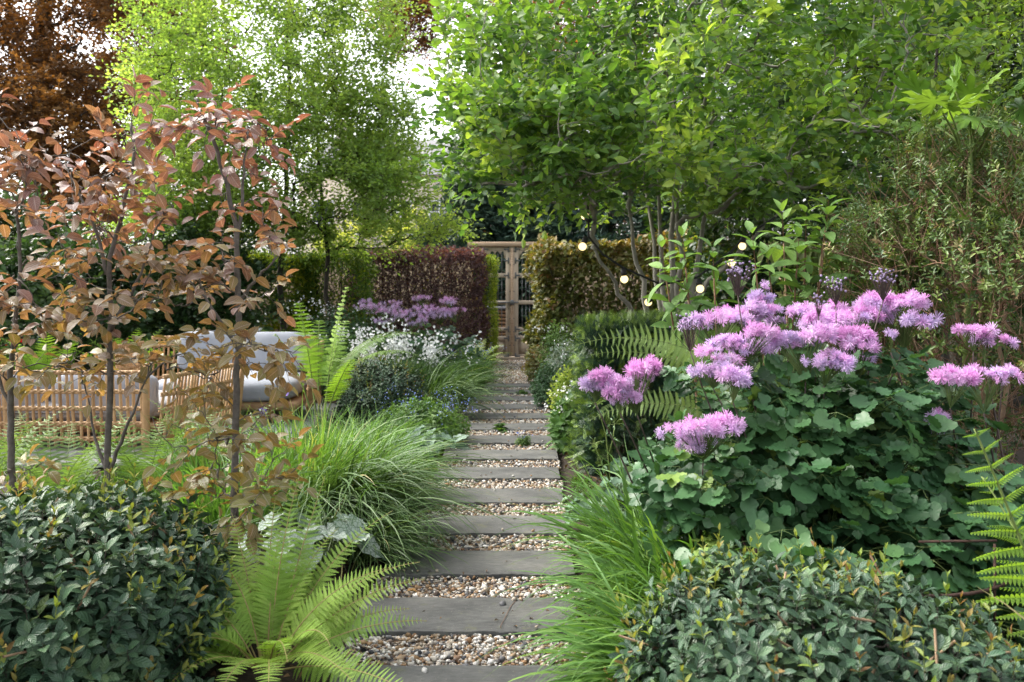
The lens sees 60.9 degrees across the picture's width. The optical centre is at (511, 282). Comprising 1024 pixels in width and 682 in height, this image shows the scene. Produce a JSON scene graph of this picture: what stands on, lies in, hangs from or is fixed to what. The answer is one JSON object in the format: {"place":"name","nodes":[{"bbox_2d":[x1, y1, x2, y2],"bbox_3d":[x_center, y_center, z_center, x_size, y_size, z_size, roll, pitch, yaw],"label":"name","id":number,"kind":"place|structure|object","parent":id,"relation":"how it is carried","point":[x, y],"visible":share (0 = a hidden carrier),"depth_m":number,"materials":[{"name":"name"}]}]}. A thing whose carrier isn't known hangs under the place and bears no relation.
{"place":"outdoors","nodes":[
{"label":"outdoors","id":0,"kind":"place"},
{"bbox_2d":[93,412,344,543],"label":"ornamental grass","id":1,"kind":"object","parent":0,"point":[212,517],"depth_m":4.65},
{"bbox_2d":[288,399,443,457],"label":"fountain grass","id":2,"kind":"object","parent":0,"point":[370,425],"depth_m":7.12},
{"bbox_2d":[328,359,587,672],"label":"gravel path","id":3,"kind":"structure","parent":0,"point":[363,650],"depth_m":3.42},
{"bbox_2d":[330,665,585,681],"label":"stone slab","id":4,"kind":"structure","parent":3,"relation":"on","point":[456,673],"depth_m":3.04,"materials":[{"name":"stone"}]},
{"bbox_2d":[349,597,577,638],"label":"stone slab","id":5,"kind":"structure","parent":3,"relation":"on","point":[470,617],"depth_m":3.57,"materials":[{"name":"stone"}]},
{"bbox_2d":[380,550,574,580],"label":"stone slab","id":6,"kind":"structure","parent":3,"relation":"on","point":[497,565],"depth_m":4.22,"materials":[{"name":"stone"}]},
{"bbox_2d":[409,515,566,537],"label":"stone slab","id":7,"kind":"structure","parent":3,"relation":"on","point":[490,526],"depth_m":4.88,"materials":[{"name":"stone"}]},
{"bbox_2d":[424,488,564,506],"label":"stone slab","id":8,"kind":"structure","parent":3,"relation":"on","point":[519,495],"depth_m":5.56,"materials":[{"name":"stone"}]},
{"bbox_2d":[434,467,560,481],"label":"stone slab","id":9,"kind":"structure","parent":3,"relation":"on","point":[518,473],"depth_m":6.23,"materials":[{"name":"stone"}]},
{"bbox_2d":[442,449,558,461],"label":"stone slab","id":10,"kind":"structure","parent":3,"relation":"on","point":[550,455],"depth_m":6.92,"materials":[{"name":"stone"}]},
{"bbox_2d":[462,423,548,431],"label":"stone slab","id":11,"kind":"structure","parent":3,"relation":"on","point":[512,426],"depth_m":8.26,"materials":[{"name":"stone"}]},
{"bbox_2d":[464,413,550,420],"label":"stone slab","id":12,"kind":"structure","parent":3,"relation":"on","point":[521,416],"depth_m":8.89,"materials":[{"name":"stone"}]},
{"bbox_2d":[467,404,547,410],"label":"stone slab","id":13,"kind":"structure","parent":3,"relation":"on","point":[517,406],"depth_m":9.60,"materials":[{"name":"stone"}]},
{"bbox_2d":[463,435,552,445],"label":"stone slab","id":14,"kind":"structure","parent":3,"relation":"on","point":[504,439],"depth_m":7.58,"materials":[{"name":"stone"}]},
{"bbox_2d":[468,242,536,359],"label":"timber gate","id":15,"kind":"structure","parent":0,"point":[511,340],"depth_m":15.87,"materials":[{"name":"brown wood"}]},
{"bbox_2d":[0,356,1023,681],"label":"ground","id":16,"kind":"structure","parent":0,"point":[248,674],"depth_m":4.13,"materials":[{"name":"soil"}]},
{"bbox_2d":[0,406,76,485],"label":"border fern","id":17,"kind":"object","parent":16,"relation":"on","point":[4,450],"visible":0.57,"depth_m":5.41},
{"bbox_2d":[0,331,104,377],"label":"border fern","id":18,"kind":"object","parent":16,"relation":"on","point":[44,359],"visible":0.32,"depth_m":9.42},
{"bbox_2d":[0,87,114,493],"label":"copper beech sapling","id":19,"kind":"object","parent":16,"relation":"on","point":[32,217],"visible":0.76,"depth_m":3.84,"materials":[{"name":"brown plant"}]},
{"bbox_2d":[0,409,160,494],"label":"border fern","id":20,"kind":"object","parent":16,"relation":"on","point":[76,467],"visible":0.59,"depth_m":5.06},
{"bbox_2d":[0,222,187,375],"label":"evergreen bush","id":21,"kind":"object","parent":16,"relation":"on","point":[40,292],"visible":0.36,"depth_m":10.20,"materials":[{"name":"green plant"}]},
{"bbox_2d":[0,457,242,681],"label":"clipped bush","id":22,"kind":"object","parent":16,"relation":"on","point":[106,585],"visible":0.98,"depth_m":2.75,"materials":[{"name":"green plant"}]},
{"bbox_2d":[0,67,257,490],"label":"copper beech sapling","id":23,"kind":"object","parent":16,"relation":"on","point":[96,196],"visible":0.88,"depth_m":3.76,"materials":[{"name":"brown plant"}]},
{"bbox_2d":[39,465,225,517],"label":"leafy clump","id":24,"kind":"object","parent":16,"relation":"on","point":[96,486],"visible":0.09,"depth_m":5.13,"materials":[{"name":"green plant"}]},
{"bbox_2d":[39,407,230,495],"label":"border fern","id":25,"kind":"object","parent":16,"relation":"on","point":[128,460],"visible":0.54,"depth_m":5.25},
{"bbox_2d":[1,403,339,467],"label":"patio","id":26,"kind":"structure","parent":16,"relation":"on","point":[330,413],"depth_m":7.49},
{"bbox_2d":[0,353,245,451],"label":"rattan sofa","id":27,"kind":"object","parent":26,"relation":"on","point":[143,423],"visible":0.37,"depth_m":6.78,"materials":[{"name":"wicker"}]},
{"bbox_2d":[1,390,188,420],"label":"seat cushion","id":28,"kind":"object","parent":27,"relation":"on","point":[43,414],"visible":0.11,"depth_m":6.94,"materials":[{"name":"grey fabric"}]},
{"bbox_2d":[0,375,50,420],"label":"back cushion","id":29,"kind":"object","parent":28,"relation":"on","point":[29,396],"visible":0.13,"depth_m":6.97,"materials":[{"name":"grey fabric"}]},
{"bbox_2d":[51,375,158,420],"bbox_3d":[-3.300,0.930,7.060,0.850,0.405,0.255,0,0,0],"label":"back cushion","id":30,"kind":"object","parent":28,"relation":"on","point":[154,388],"visible":0.23,"depth_m":6.97,"materials":[{"name":"grey fabric"}]},
{"bbox_2d":[115,335,323,421],"bbox_3d":[-2.865,0.940,8.625,1.977,0.770,1.180,0,0,0],"label":"rattan sofa","id":31,"kind":"object","parent":26,"relation":"on","point":[258,405],"visible":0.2,"depth_m":8.52,"materials":[{"name":"wicker"}]},
{"bbox_2d":[158,370,307,401],"bbox_3d":[-2.721,1.006,8.500,1.374,0.265,1.012,0,0,0],"label":"seat cushion","id":32,"kind":"object","parent":31,"relation":"on","point":[253,389],"visible":0.24,"depth_m":8.05,"materials":[{"name":"grey fabric"}]},
{"bbox_2d":[177,331,235,370],"bbox_3d":[-3.080,0.711,8.949,0.671,0.432,0.294,0,0,-5],"label":"back cushion","id":33,"kind":"object","parent":32,"relation":"on","point":[202,345],"visible":0.16,"depth_m":8.84,"materials":[{"name":"grey fabric"}]},
{"bbox_2d":[246,332,312,372],"bbox_3d":[-2.420,0.719,8.930,0.750,0.432,0.303,0,0,0],"label":"back cushion","id":34,"kind":"object","parent":32,"relation":"on","point":[265,338],"visible":0.16,"depth_m":8.84,"materials":[{"name":"grey fabric"}]},
{"bbox_2d":[112,399,283,486],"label":"border fern","id":35,"kind":"object","parent":16,"relation":"on","point":[181,439],"visible":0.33,"depth_m":5.55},
{"bbox_2d":[120,210,294,375],"bbox_3d":[-4.094,0.311,11.578,2.492,2.565,2.164,0,0,0],"label":"evergreen bush","id":36,"kind":"object","parent":16,"relation":"on","point":[191,312],"visible":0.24,"depth_m":11.21,"materials":[{"name":"green plant"}]},
{"bbox_2d":[124,398,300,487],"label":"thin grass","id":37,"kind":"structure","parent":16,"relation":"on","point":[203,461],"depth_m":5.47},
{"bbox_2d":[126,247,319,340],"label":"yellow green hedge","id":38,"kind":"object","parent":16,"relation":"on","point":[297,278],"visible":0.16,"depth_m":13.29,"materials":[{"name":"green plant"}]},
{"bbox_2d":[129,75,323,583],"bbox_3d":[-1.228,0.236,3.740,0.779,2.331,0.998,0,0,0],"label":"copper beech sapling","id":39,"kind":"object","parent":16,"relation":"on","point":[245,475],"visible":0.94,"depth_m":3.67,"materials":[{"name":"brown plant"}]},
{"bbox_2d":[10,254,472,354],"bbox_3d":[-5.110,0.430,16.087,8.792,1.920,0.165,0,0,0],"label":"timber fence","id":40,"kind":"object","parent":16,"relation":"on","point":[377,286],"visible":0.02,"depth_m":16.04,"materials":[{"name":"brown wood"}]},
{"bbox_2d":[69,0,491,331],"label":"green garden tree","id":41,"kind":"object","parent":16,"relation":"on","point":[366,167],"visible":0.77,"depth_m":11.62,"materials":[{"name":"green plant"}]},
{"bbox_2d":[238,510,331,565],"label":"silver leaf plant","id":42,"kind":"object","parent":16,"relation":"on","point":[261,524],"visible":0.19,"depth_m":4.14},
{"bbox_2d":[164,475,424,681],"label":"lady fern","id":43,"kind":"object","parent":16,"relation":"on","point":[270,605],"visible":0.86,"depth_m":3.13,"materials":[{"name":"plant"}]},
{"bbox_2d":[217,392,385,511],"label":"ornamental grass","id":44,"kind":"object","parent":16,"relation":"on","point":[321,439],"depth_m":5.25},
{"bbox_2d":[274,287,356,434],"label":"unfurling fern","id":45,"kind":"object","parent":16,"relation":"on","point":[309,356],"visible":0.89,"depth_m":7.80,"materials":[{"name":"green plant"}]},
{"bbox_2d":[257,512,385,575],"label":"silver leaf plant","id":46,"kind":"object","parent":16,"relation":"on","point":[346,526],"visible":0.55,"depth_m":3.99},
{"bbox_2d":[283,291,388,371],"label":"leafy clump","id":47,"kind":"object","parent":16,"relation":"on","point":[330,326],"visible":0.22,"depth_m":11.69,"materials":[{"name":"green plant"}]},
{"bbox_2d":[291,248,380,337],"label":"mixed green hedge","id":48,"kind":"object","parent":16,"relation":"on","point":[356,264],"visible":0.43,"depth_m":13.38,"materials":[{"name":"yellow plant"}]},
{"bbox_2d":[306,327,400,393],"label":"leafy clump","id":49,"kind":"object","parent":16,"relation":"on","point":[347,350],"visible":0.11,"depth_m":10.46,"materials":[{"name":"green plant"}]},
{"bbox_2d":[197,399,524,580],"bbox_3d":[-0.812,1.016,4.632,1.787,0.747,1.965,0,0,38],"label":"arching sedge","id":50,"kind":"object","parent":16,"relation":"on","point":[344,494],"visible":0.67,"depth_m":4.51,"materials":[{"name":"plant"}]},
{"bbox_2d":[250,401,475,516],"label":"fountain grass","id":51,"kind":"object","parent":16,"relation":"on","point":[388,453],"depth_m":5.64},
{"bbox_2d":[271,481,474,591],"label":"arching sedge","id":52,"kind":"object","parent":16,"relation":"on","point":[390,545],"visible":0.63,"depth_m":4.18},
{"bbox_2d":[322,331,427,405],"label":"arching fern","id":53,"kind":"object","parent":16,"relation":"on","point":[357,349],"visible":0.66,"depth_m":9.08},
{"bbox_2d":[332,352,434,424],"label":"clipped bush","id":54,"kind":"object","parent":16,"relation":"on","point":[375,382],"visible":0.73,"depth_m":8.46,"materials":[{"name":"green plant"}]},
{"bbox_2d":[332,318,452,388],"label":"white flower clump","id":55,"kind":"object","parent":16,"relation":"on","point":[396,346],"visible":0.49,"depth_m":9.65,"materials":[{"name":"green plant"}]},
{"bbox_2d":[342,244,490,359],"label":"purple hedge","id":56,"kind":"object","parent":16,"relation":"on","point":[476,259],"visible":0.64,"depth_m":14.34,"materials":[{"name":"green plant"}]},
{"bbox_2d":[352,295,482,370],"bbox_3d":[-1.228,0.762,11.271,1.700,1.222,1.087,0,0,0],"label":"meadow rue","id":57,"kind":"object","parent":16,"relation":"on","point":[419,322],"visible":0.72,"depth_m":11.18,"materials":[{"name":"purple plant"}]},
{"bbox_2d":[361,385,476,447],"bbox_3d":[-0.779,1.151,7.500,0.981,0.530,1.020,0,0,0],"label":"forget me not","id":58,"kind":"object","parent":16,"relation":"on","point":[438,413],"visible":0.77,"depth_m":7.37,"materials":[{"name":"green plant"}]},
{"bbox_2d":[394,423,474,456],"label":"silver leaf plant","id":59,"kind":"object","parent":16,"relation":"on","point":[463,446],"visible":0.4,"depth_m":6.67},
{"bbox_2d":[387,329,484,389],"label":"white flower clump","id":60,"kind":"object","parent":16,"relation":"on","point":[433,350],"visible":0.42,"depth_m":10.30,"materials":[{"name":"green plant"}]},
{"bbox_2d":[389,354,497,406],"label":"meadow grass","id":61,"kind":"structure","parent":16,"relation":"on","point":[448,378],"depth_m":9.69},
{"bbox_2d":[398,345,522,389],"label":"meadow grass","id":62,"kind":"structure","parent":16,"relation":"on","point":[477,365],"depth_m":11.06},
{"bbox_2d":[415,349,529,421],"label":"arching sedge","id":63,"kind":"object","parent":16,"relation":"on","point":[442,392],"visible":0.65,"depth_m":8.83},
{"bbox_2d":[473,253,501,363],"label":"golden yew column","id":64,"kind":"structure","parent":16,"relation":"on","point":[490,259],"depth_m":14.68,"materials":[{"name":"green plant"}]},
{"bbox_2d":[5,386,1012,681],"bbox_3d":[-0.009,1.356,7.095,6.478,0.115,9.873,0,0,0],"label":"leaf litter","id":65,"kind":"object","parent":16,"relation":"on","point":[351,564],"visible":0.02,"depth_m":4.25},
{"bbox_2d":[521,342,548,381],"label":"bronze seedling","id":66,"kind":"object","parent":16,"relation":"on","point":[531,366],"visible":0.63,"depth_m":11.96,"materials":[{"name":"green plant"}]},
{"bbox_2d":[528,361,560,406],"bbox_3d":[0.398,1.122,9.698,0.441,0.511,0.644,0,0,0],"label":"dark green cushion","id":67,"kind":"object","parent":16,"relation":"on","point":[540,386],"visible":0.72,"depth_m":9.57,"materials":[{"name":"green plant"}]},
{"bbox_2d":[532,318,576,368],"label":"shrub","id":68,"kind":"object","parent":16,"relation":"on","point":[557,334],"visible":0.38,"depth_m":11.54,"materials":[{"name":"green plant"}]},
{"bbox_2d":[535,386,581,454],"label":"comfrey plant","id":69,"kind":"object","parent":16,"relation":"on","point":[559,425],"visible":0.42,"depth_m":7.13,"materials":[{"name":"green plant"}]},
{"bbox_2d":[544,334,575,374],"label":"silver foliage plant","id":70,"kind":"object","parent":16,"relation":"on","point":[555,358],"visible":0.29,"depth_m":10.35,"materials":[{"name":"grey plant"}]},
{"bbox_2d":[546,364,576,412],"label":"variegated shrub","id":71,"kind":"object","parent":16,"relation":"on","point":[563,378],"visible":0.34,"depth_m":8.65,"materials":[{"name":"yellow plant"}]},
{"bbox_2d":[474,539,681,681],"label":"fountain grass","id":72,"kind":"object","parent":16,"relation":"on","point":[598,648],"depth_m":2.74,"materials":[{"name":"plant"}]},
{"bbox_2d":[560,400,641,526],"bbox_3d":[0.572,1.008,4.736,0.450,0.748,0.876,0,0,-35],"label":"columbine","id":73,"kind":"object","parent":16,"relation":"on","point":[616,482],"visible":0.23,"depth_m":4.70,"materials":[{"name":"grey plant"}]},
{"bbox_2d":[487,438,737,604],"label":"fountain grass","id":74,"kind":"object","parent":16,"relation":"on","point":[596,521],"depth_m":3.99,"materials":[{"name":"plant"}]},
{"bbox_2d":[499,483,747,681],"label":"fountain grass","id":75,"kind":"object","parent":16,"relation":"on","point":[643,566],"depth_m":3.27,"materials":[{"name":"plant"}]},
{"bbox_2d":[521,227,731,370],"bbox_3d":[1.783,0.282,13.148,3.332,2.402,1.714,0,0,0],"label":"bronze beech hedge","id":76,"kind":"object","parent":16,"relation":"on","point":[549,259],"visible":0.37,"depth_m":12.67,"materials":[{"name":"brown plant"}]},
{"bbox_2d":[563,308,701,475],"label":"yew block","id":77,"kind":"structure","parent":16,"relation":"on","point":[590,326],"depth_m":6.20,"materials":[{"name":"plant"}]},
{"bbox_2d":[578,353,753,576],"bbox_3d":[0.750,0.827,3.569,0.738,1.091,0.897,0,0,42],"label":"meadow rue","id":78,"kind":"object","parent":16,"relation":"on","point":[692,435],"visible":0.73,"depth_m":3.44,"materials":[{"name":"purple plant"}]},
{"bbox_2d":[642,221,744,418],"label":"leafy shrub","id":79,"kind":"object","parent":16,"relation":"on","point":[669,316],"visible":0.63,"depth_m":4.59,"materials":[{"name":"green plant"}]},
{"bbox_2d":[398,0,1022,425],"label":"multi stem tree","id":80,"kind":"object","parent":16,"relation":"on","point":[566,138],"visible":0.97,"depth_m":6.11,"materials":[{"name":"green plant"}]},
{"bbox_2d":[579,206,775,305],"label":"string lights","id":81,"kind":"object","parent":80,"relation":"hanging from","point":[741,244],"visible":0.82,"depth_m":6.94,"materials":[{"name":"glass"}]},
{"bbox_2d":[647,223,832,363],"bbox_3d":[3.257,0.274,12.594,2.898,2.485,2.249,0,0,0],"label":"green shrub","id":82,"kind":"object","parent":16,"relation":"on","point":[683,269],"visible":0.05,"depth_m":12.20,"materials":[{"name":"green plant"}]},
{"bbox_2d":[578,323,904,547],"bbox_3d":[1.230,0.777,4.086,1.870,1.170,1.331,0,0,0],"label":"shield fern","id":83,"kind":"object","parent":16,"relation":"on","point":[682,354],"visible":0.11,"depth_m":4.15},
{"bbox_2d":[666,329,890,427],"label":"dark backing shrub","id":84,"kind":"object","parent":16,"relation":"on","point":[756,361],"visible":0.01,"depth_m":5.59,"materials":[{"name":"green plant"}]},
{"bbox_2d":[715,193,858,375],"bbox_3d":[1.483,0.446,4.569,0.725,1.851,0.478,0,0,-36],"label":"leafy shrub","id":85,"kind":"object","parent":16,"relation":"on","point":[776,251],"visible":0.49,"depth_m":4.55,"materials":[{"name":"green plant"}]},
{"bbox_2d":[555,258,1023,357],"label":"timber fence","id":86,"kind":"object","parent":16,"relation":"on","point":[586,278],"depth_m":16.04,"materials":[{"name":"brown wood"}]},
{"bbox_2d":[603,523,1023,681],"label":"clipped bush","id":87,"kind":"object","parent":16,"relation":"on","point":[814,624],"visible":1,"depth_m":2.33,"materials":[{"name":"green plant"}]},
{"bbox_2d":[626,260,1023,652],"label":"meadow rue","id":88,"kind":"object","parent":16,"relation":"on","point":[777,479],"visible":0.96,"depth_m":3.21,"materials":[{"name":"green plant"}]},
{"bbox_2d":[651,4,1023,365],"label":"holly tree","id":89,"kind":"object","parent":16,"relation":"on","point":[725,245],"visible":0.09,"depth_m":10.98,"materials":[{"name":"green plant"}]},
{"bbox_2d":[757,146,943,353],"bbox_3d":[2.042,0.296,5.254,0.913,2.213,0.798,0,0,0],"label":"wisteria vine","id":90,"kind":"object","parent":16,"relation":"on","point":[801,255],"visible":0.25,"depth_m":5.23,"materials":[{"name":"green plant"}]},
{"bbox_2d":[820,268,928,382],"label":"narrow leaf shrub","id":91,"kind":"object","parent":16,"relation":"on","point":[886,339],"depth_m":5.61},
{"bbox_2d":[742,536,1018,624],"bbox_3d":[1.300,1.138,3.120,0.932,0.624,0.812,0,0,0],"label":"plant support","id":92,"kind":"object","parent":16,"relation":"on","point":[995,587],"visible":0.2,"depth_m":2.80,"materials":[{"name":"metal"}]},
{"bbox_2d":[762,0,1023,432],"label":"fine leaved tree","id":93,"kind":"object","parent":16,"relation":"on","point":[1003,4],"visible":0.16,"depth_m":7.06,"materials":[{"name":"green plant"}]},
{"bbox_2d":[773,74,1023,471],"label":"twiggy shrub","id":94,"kind":"object","parent":16,"relation":"on","point":[993,198],"visible":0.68,"depth_m":4.43,"materials":[{"name":"green plant"}]},
{"bbox_2d":[831,114,1019,376],"bbox_3d":[2.649,0.200,5.293,1.434,2.414,0.613,0,0,-18],"label":"palmate shrub","id":95,"kind":"object","parent":16,"relation":"on","point":[873,168],"visible":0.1,"depth_m":5.26,"materials":[{"name":"green plant"}]},
{"bbox_2d":[830,2,1023,405],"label":"holly tree","id":96,"kind":"object","parent":16,"relation":"on","point":[1016,76],"visible":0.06,"depth_m":9.14,"materials":[{"name":"green plant"}]},
{"bbox_2d":[875,0,1023,413],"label":"cordyline palm","id":97,"kind":"object","parent":16,"relation":"on","point":[998,37],"visible":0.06,"depth_m":8.76,"materials":[{"name":"green plant"}]},
{"bbox_2d":[883,322,1023,629],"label":"meadow rue","id":98,"kind":"object","parent":16,"relation":"on","point":[967,378],"visible":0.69,"depth_m":3.18,"materials":[{"name":"green plant"}]},
{"bbox_2d":[888,54,1023,428],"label":"palmate shrub","id":99,"kind":"object","parent":16,"relation":"on","point":[918,94],"visible":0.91,"depth_m":4.47,"materials":[{"name":"green plant"}]},
{"bbox_2d":[962,428,1023,650],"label":"unfurling fern","id":100,"kind":"object","parent":16,"relation":"on","point":[1009,515],"visible":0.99,"depth_m":2.42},
{"bbox_2d":[0,0,1023,253],"label":"sky","id":101,"kind":"structure","parent":0,"point":[427,81],"materials":[{"name":"white"}]},
{"label":"far ground","id":102,"kind":"structure","parent":0,"visible":0},
{"bbox_2d":[0,180,116,352],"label":"evergreen tree","id":103,"kind":"object","parent":102,"relation":"on","point":[55,232],"visible":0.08,"depth_m":14.11,"materials":[{"name":"green plant"}]},
{"bbox_2d":[0,0,249,238],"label":"copper beech tree","id":104,"kind":"object","parent":102,"relation":"on","point":[47,70],"visible":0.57,"depth_m":18.27,"materials":[{"name":"brown plant"}]},
{"bbox_2d":[307,205,435,252],"bbox_3d":[-4.683,-0.812,32.068,5.634,4.434,3.980,0,0,-21],"label":"pale garden tree","id":105,"kind":"object","parent":102,"relation":"on","point":[350,236],"visible":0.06,"depth_m":31.54,"materials":[{"name":"green plant"}]},
{"bbox_2d":[295,121,472,252],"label":"stone house","id":106,"kind":"structure","parent":102,"relation":"on","point":[329,181],"depth_m":47.00,"materials":[{"name":"grey stone"}]},
{"bbox_2d":[406,135,535,333],"bbox_3d":[-0.859,-1.182,22.138,4.664,5.701,4.518,0,0,0],"label":"conifer tree","id":107,"kind":"object","parent":102,"relation":"on","point":[486,211],"visible":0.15,"depth_m":21.12,"materials":[{"name":"green plant"}]},
{"bbox_2d":[478,163,595,335],"bbox_3d":[0.900,-0.976,21.535,4.015,5.325,4.240,0,0,0],"label":"conifer tree","id":108,"kind":"object","parent":102,"relation":"on","point":[551,229],"visible":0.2,"depth_m":20.61,"materials":[{"name":"green plant"}]},
{"bbox_2d":[359,0,746,239],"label":"copper beech tree","id":109,"kind":"object","parent":102,"relation":"on","point":[423,41],"visible":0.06,"depth_m":24.70,"materials":[{"name":"brown plant"}]},
{"bbox_2d":[561,61,732,243],"bbox_3d":[3.077,-2.034,20.954,4.659,7.282,4.771,0,0,16],"label":"conifer tree","id":110,"kind":"object","parent":102,"relation":"on","point":[604,233],"visible":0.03,"depth_m":20.15,"materials":[{"name":"green plant"}]},
{"bbox_2d":[601,0,806,240],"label":"tall backdrop tree","id":111,"kind":"object","parent":102,"relation":"on","point":[651,34],"visible":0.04,"depth_m":19.33,"materials":[{"name":"green plant"}]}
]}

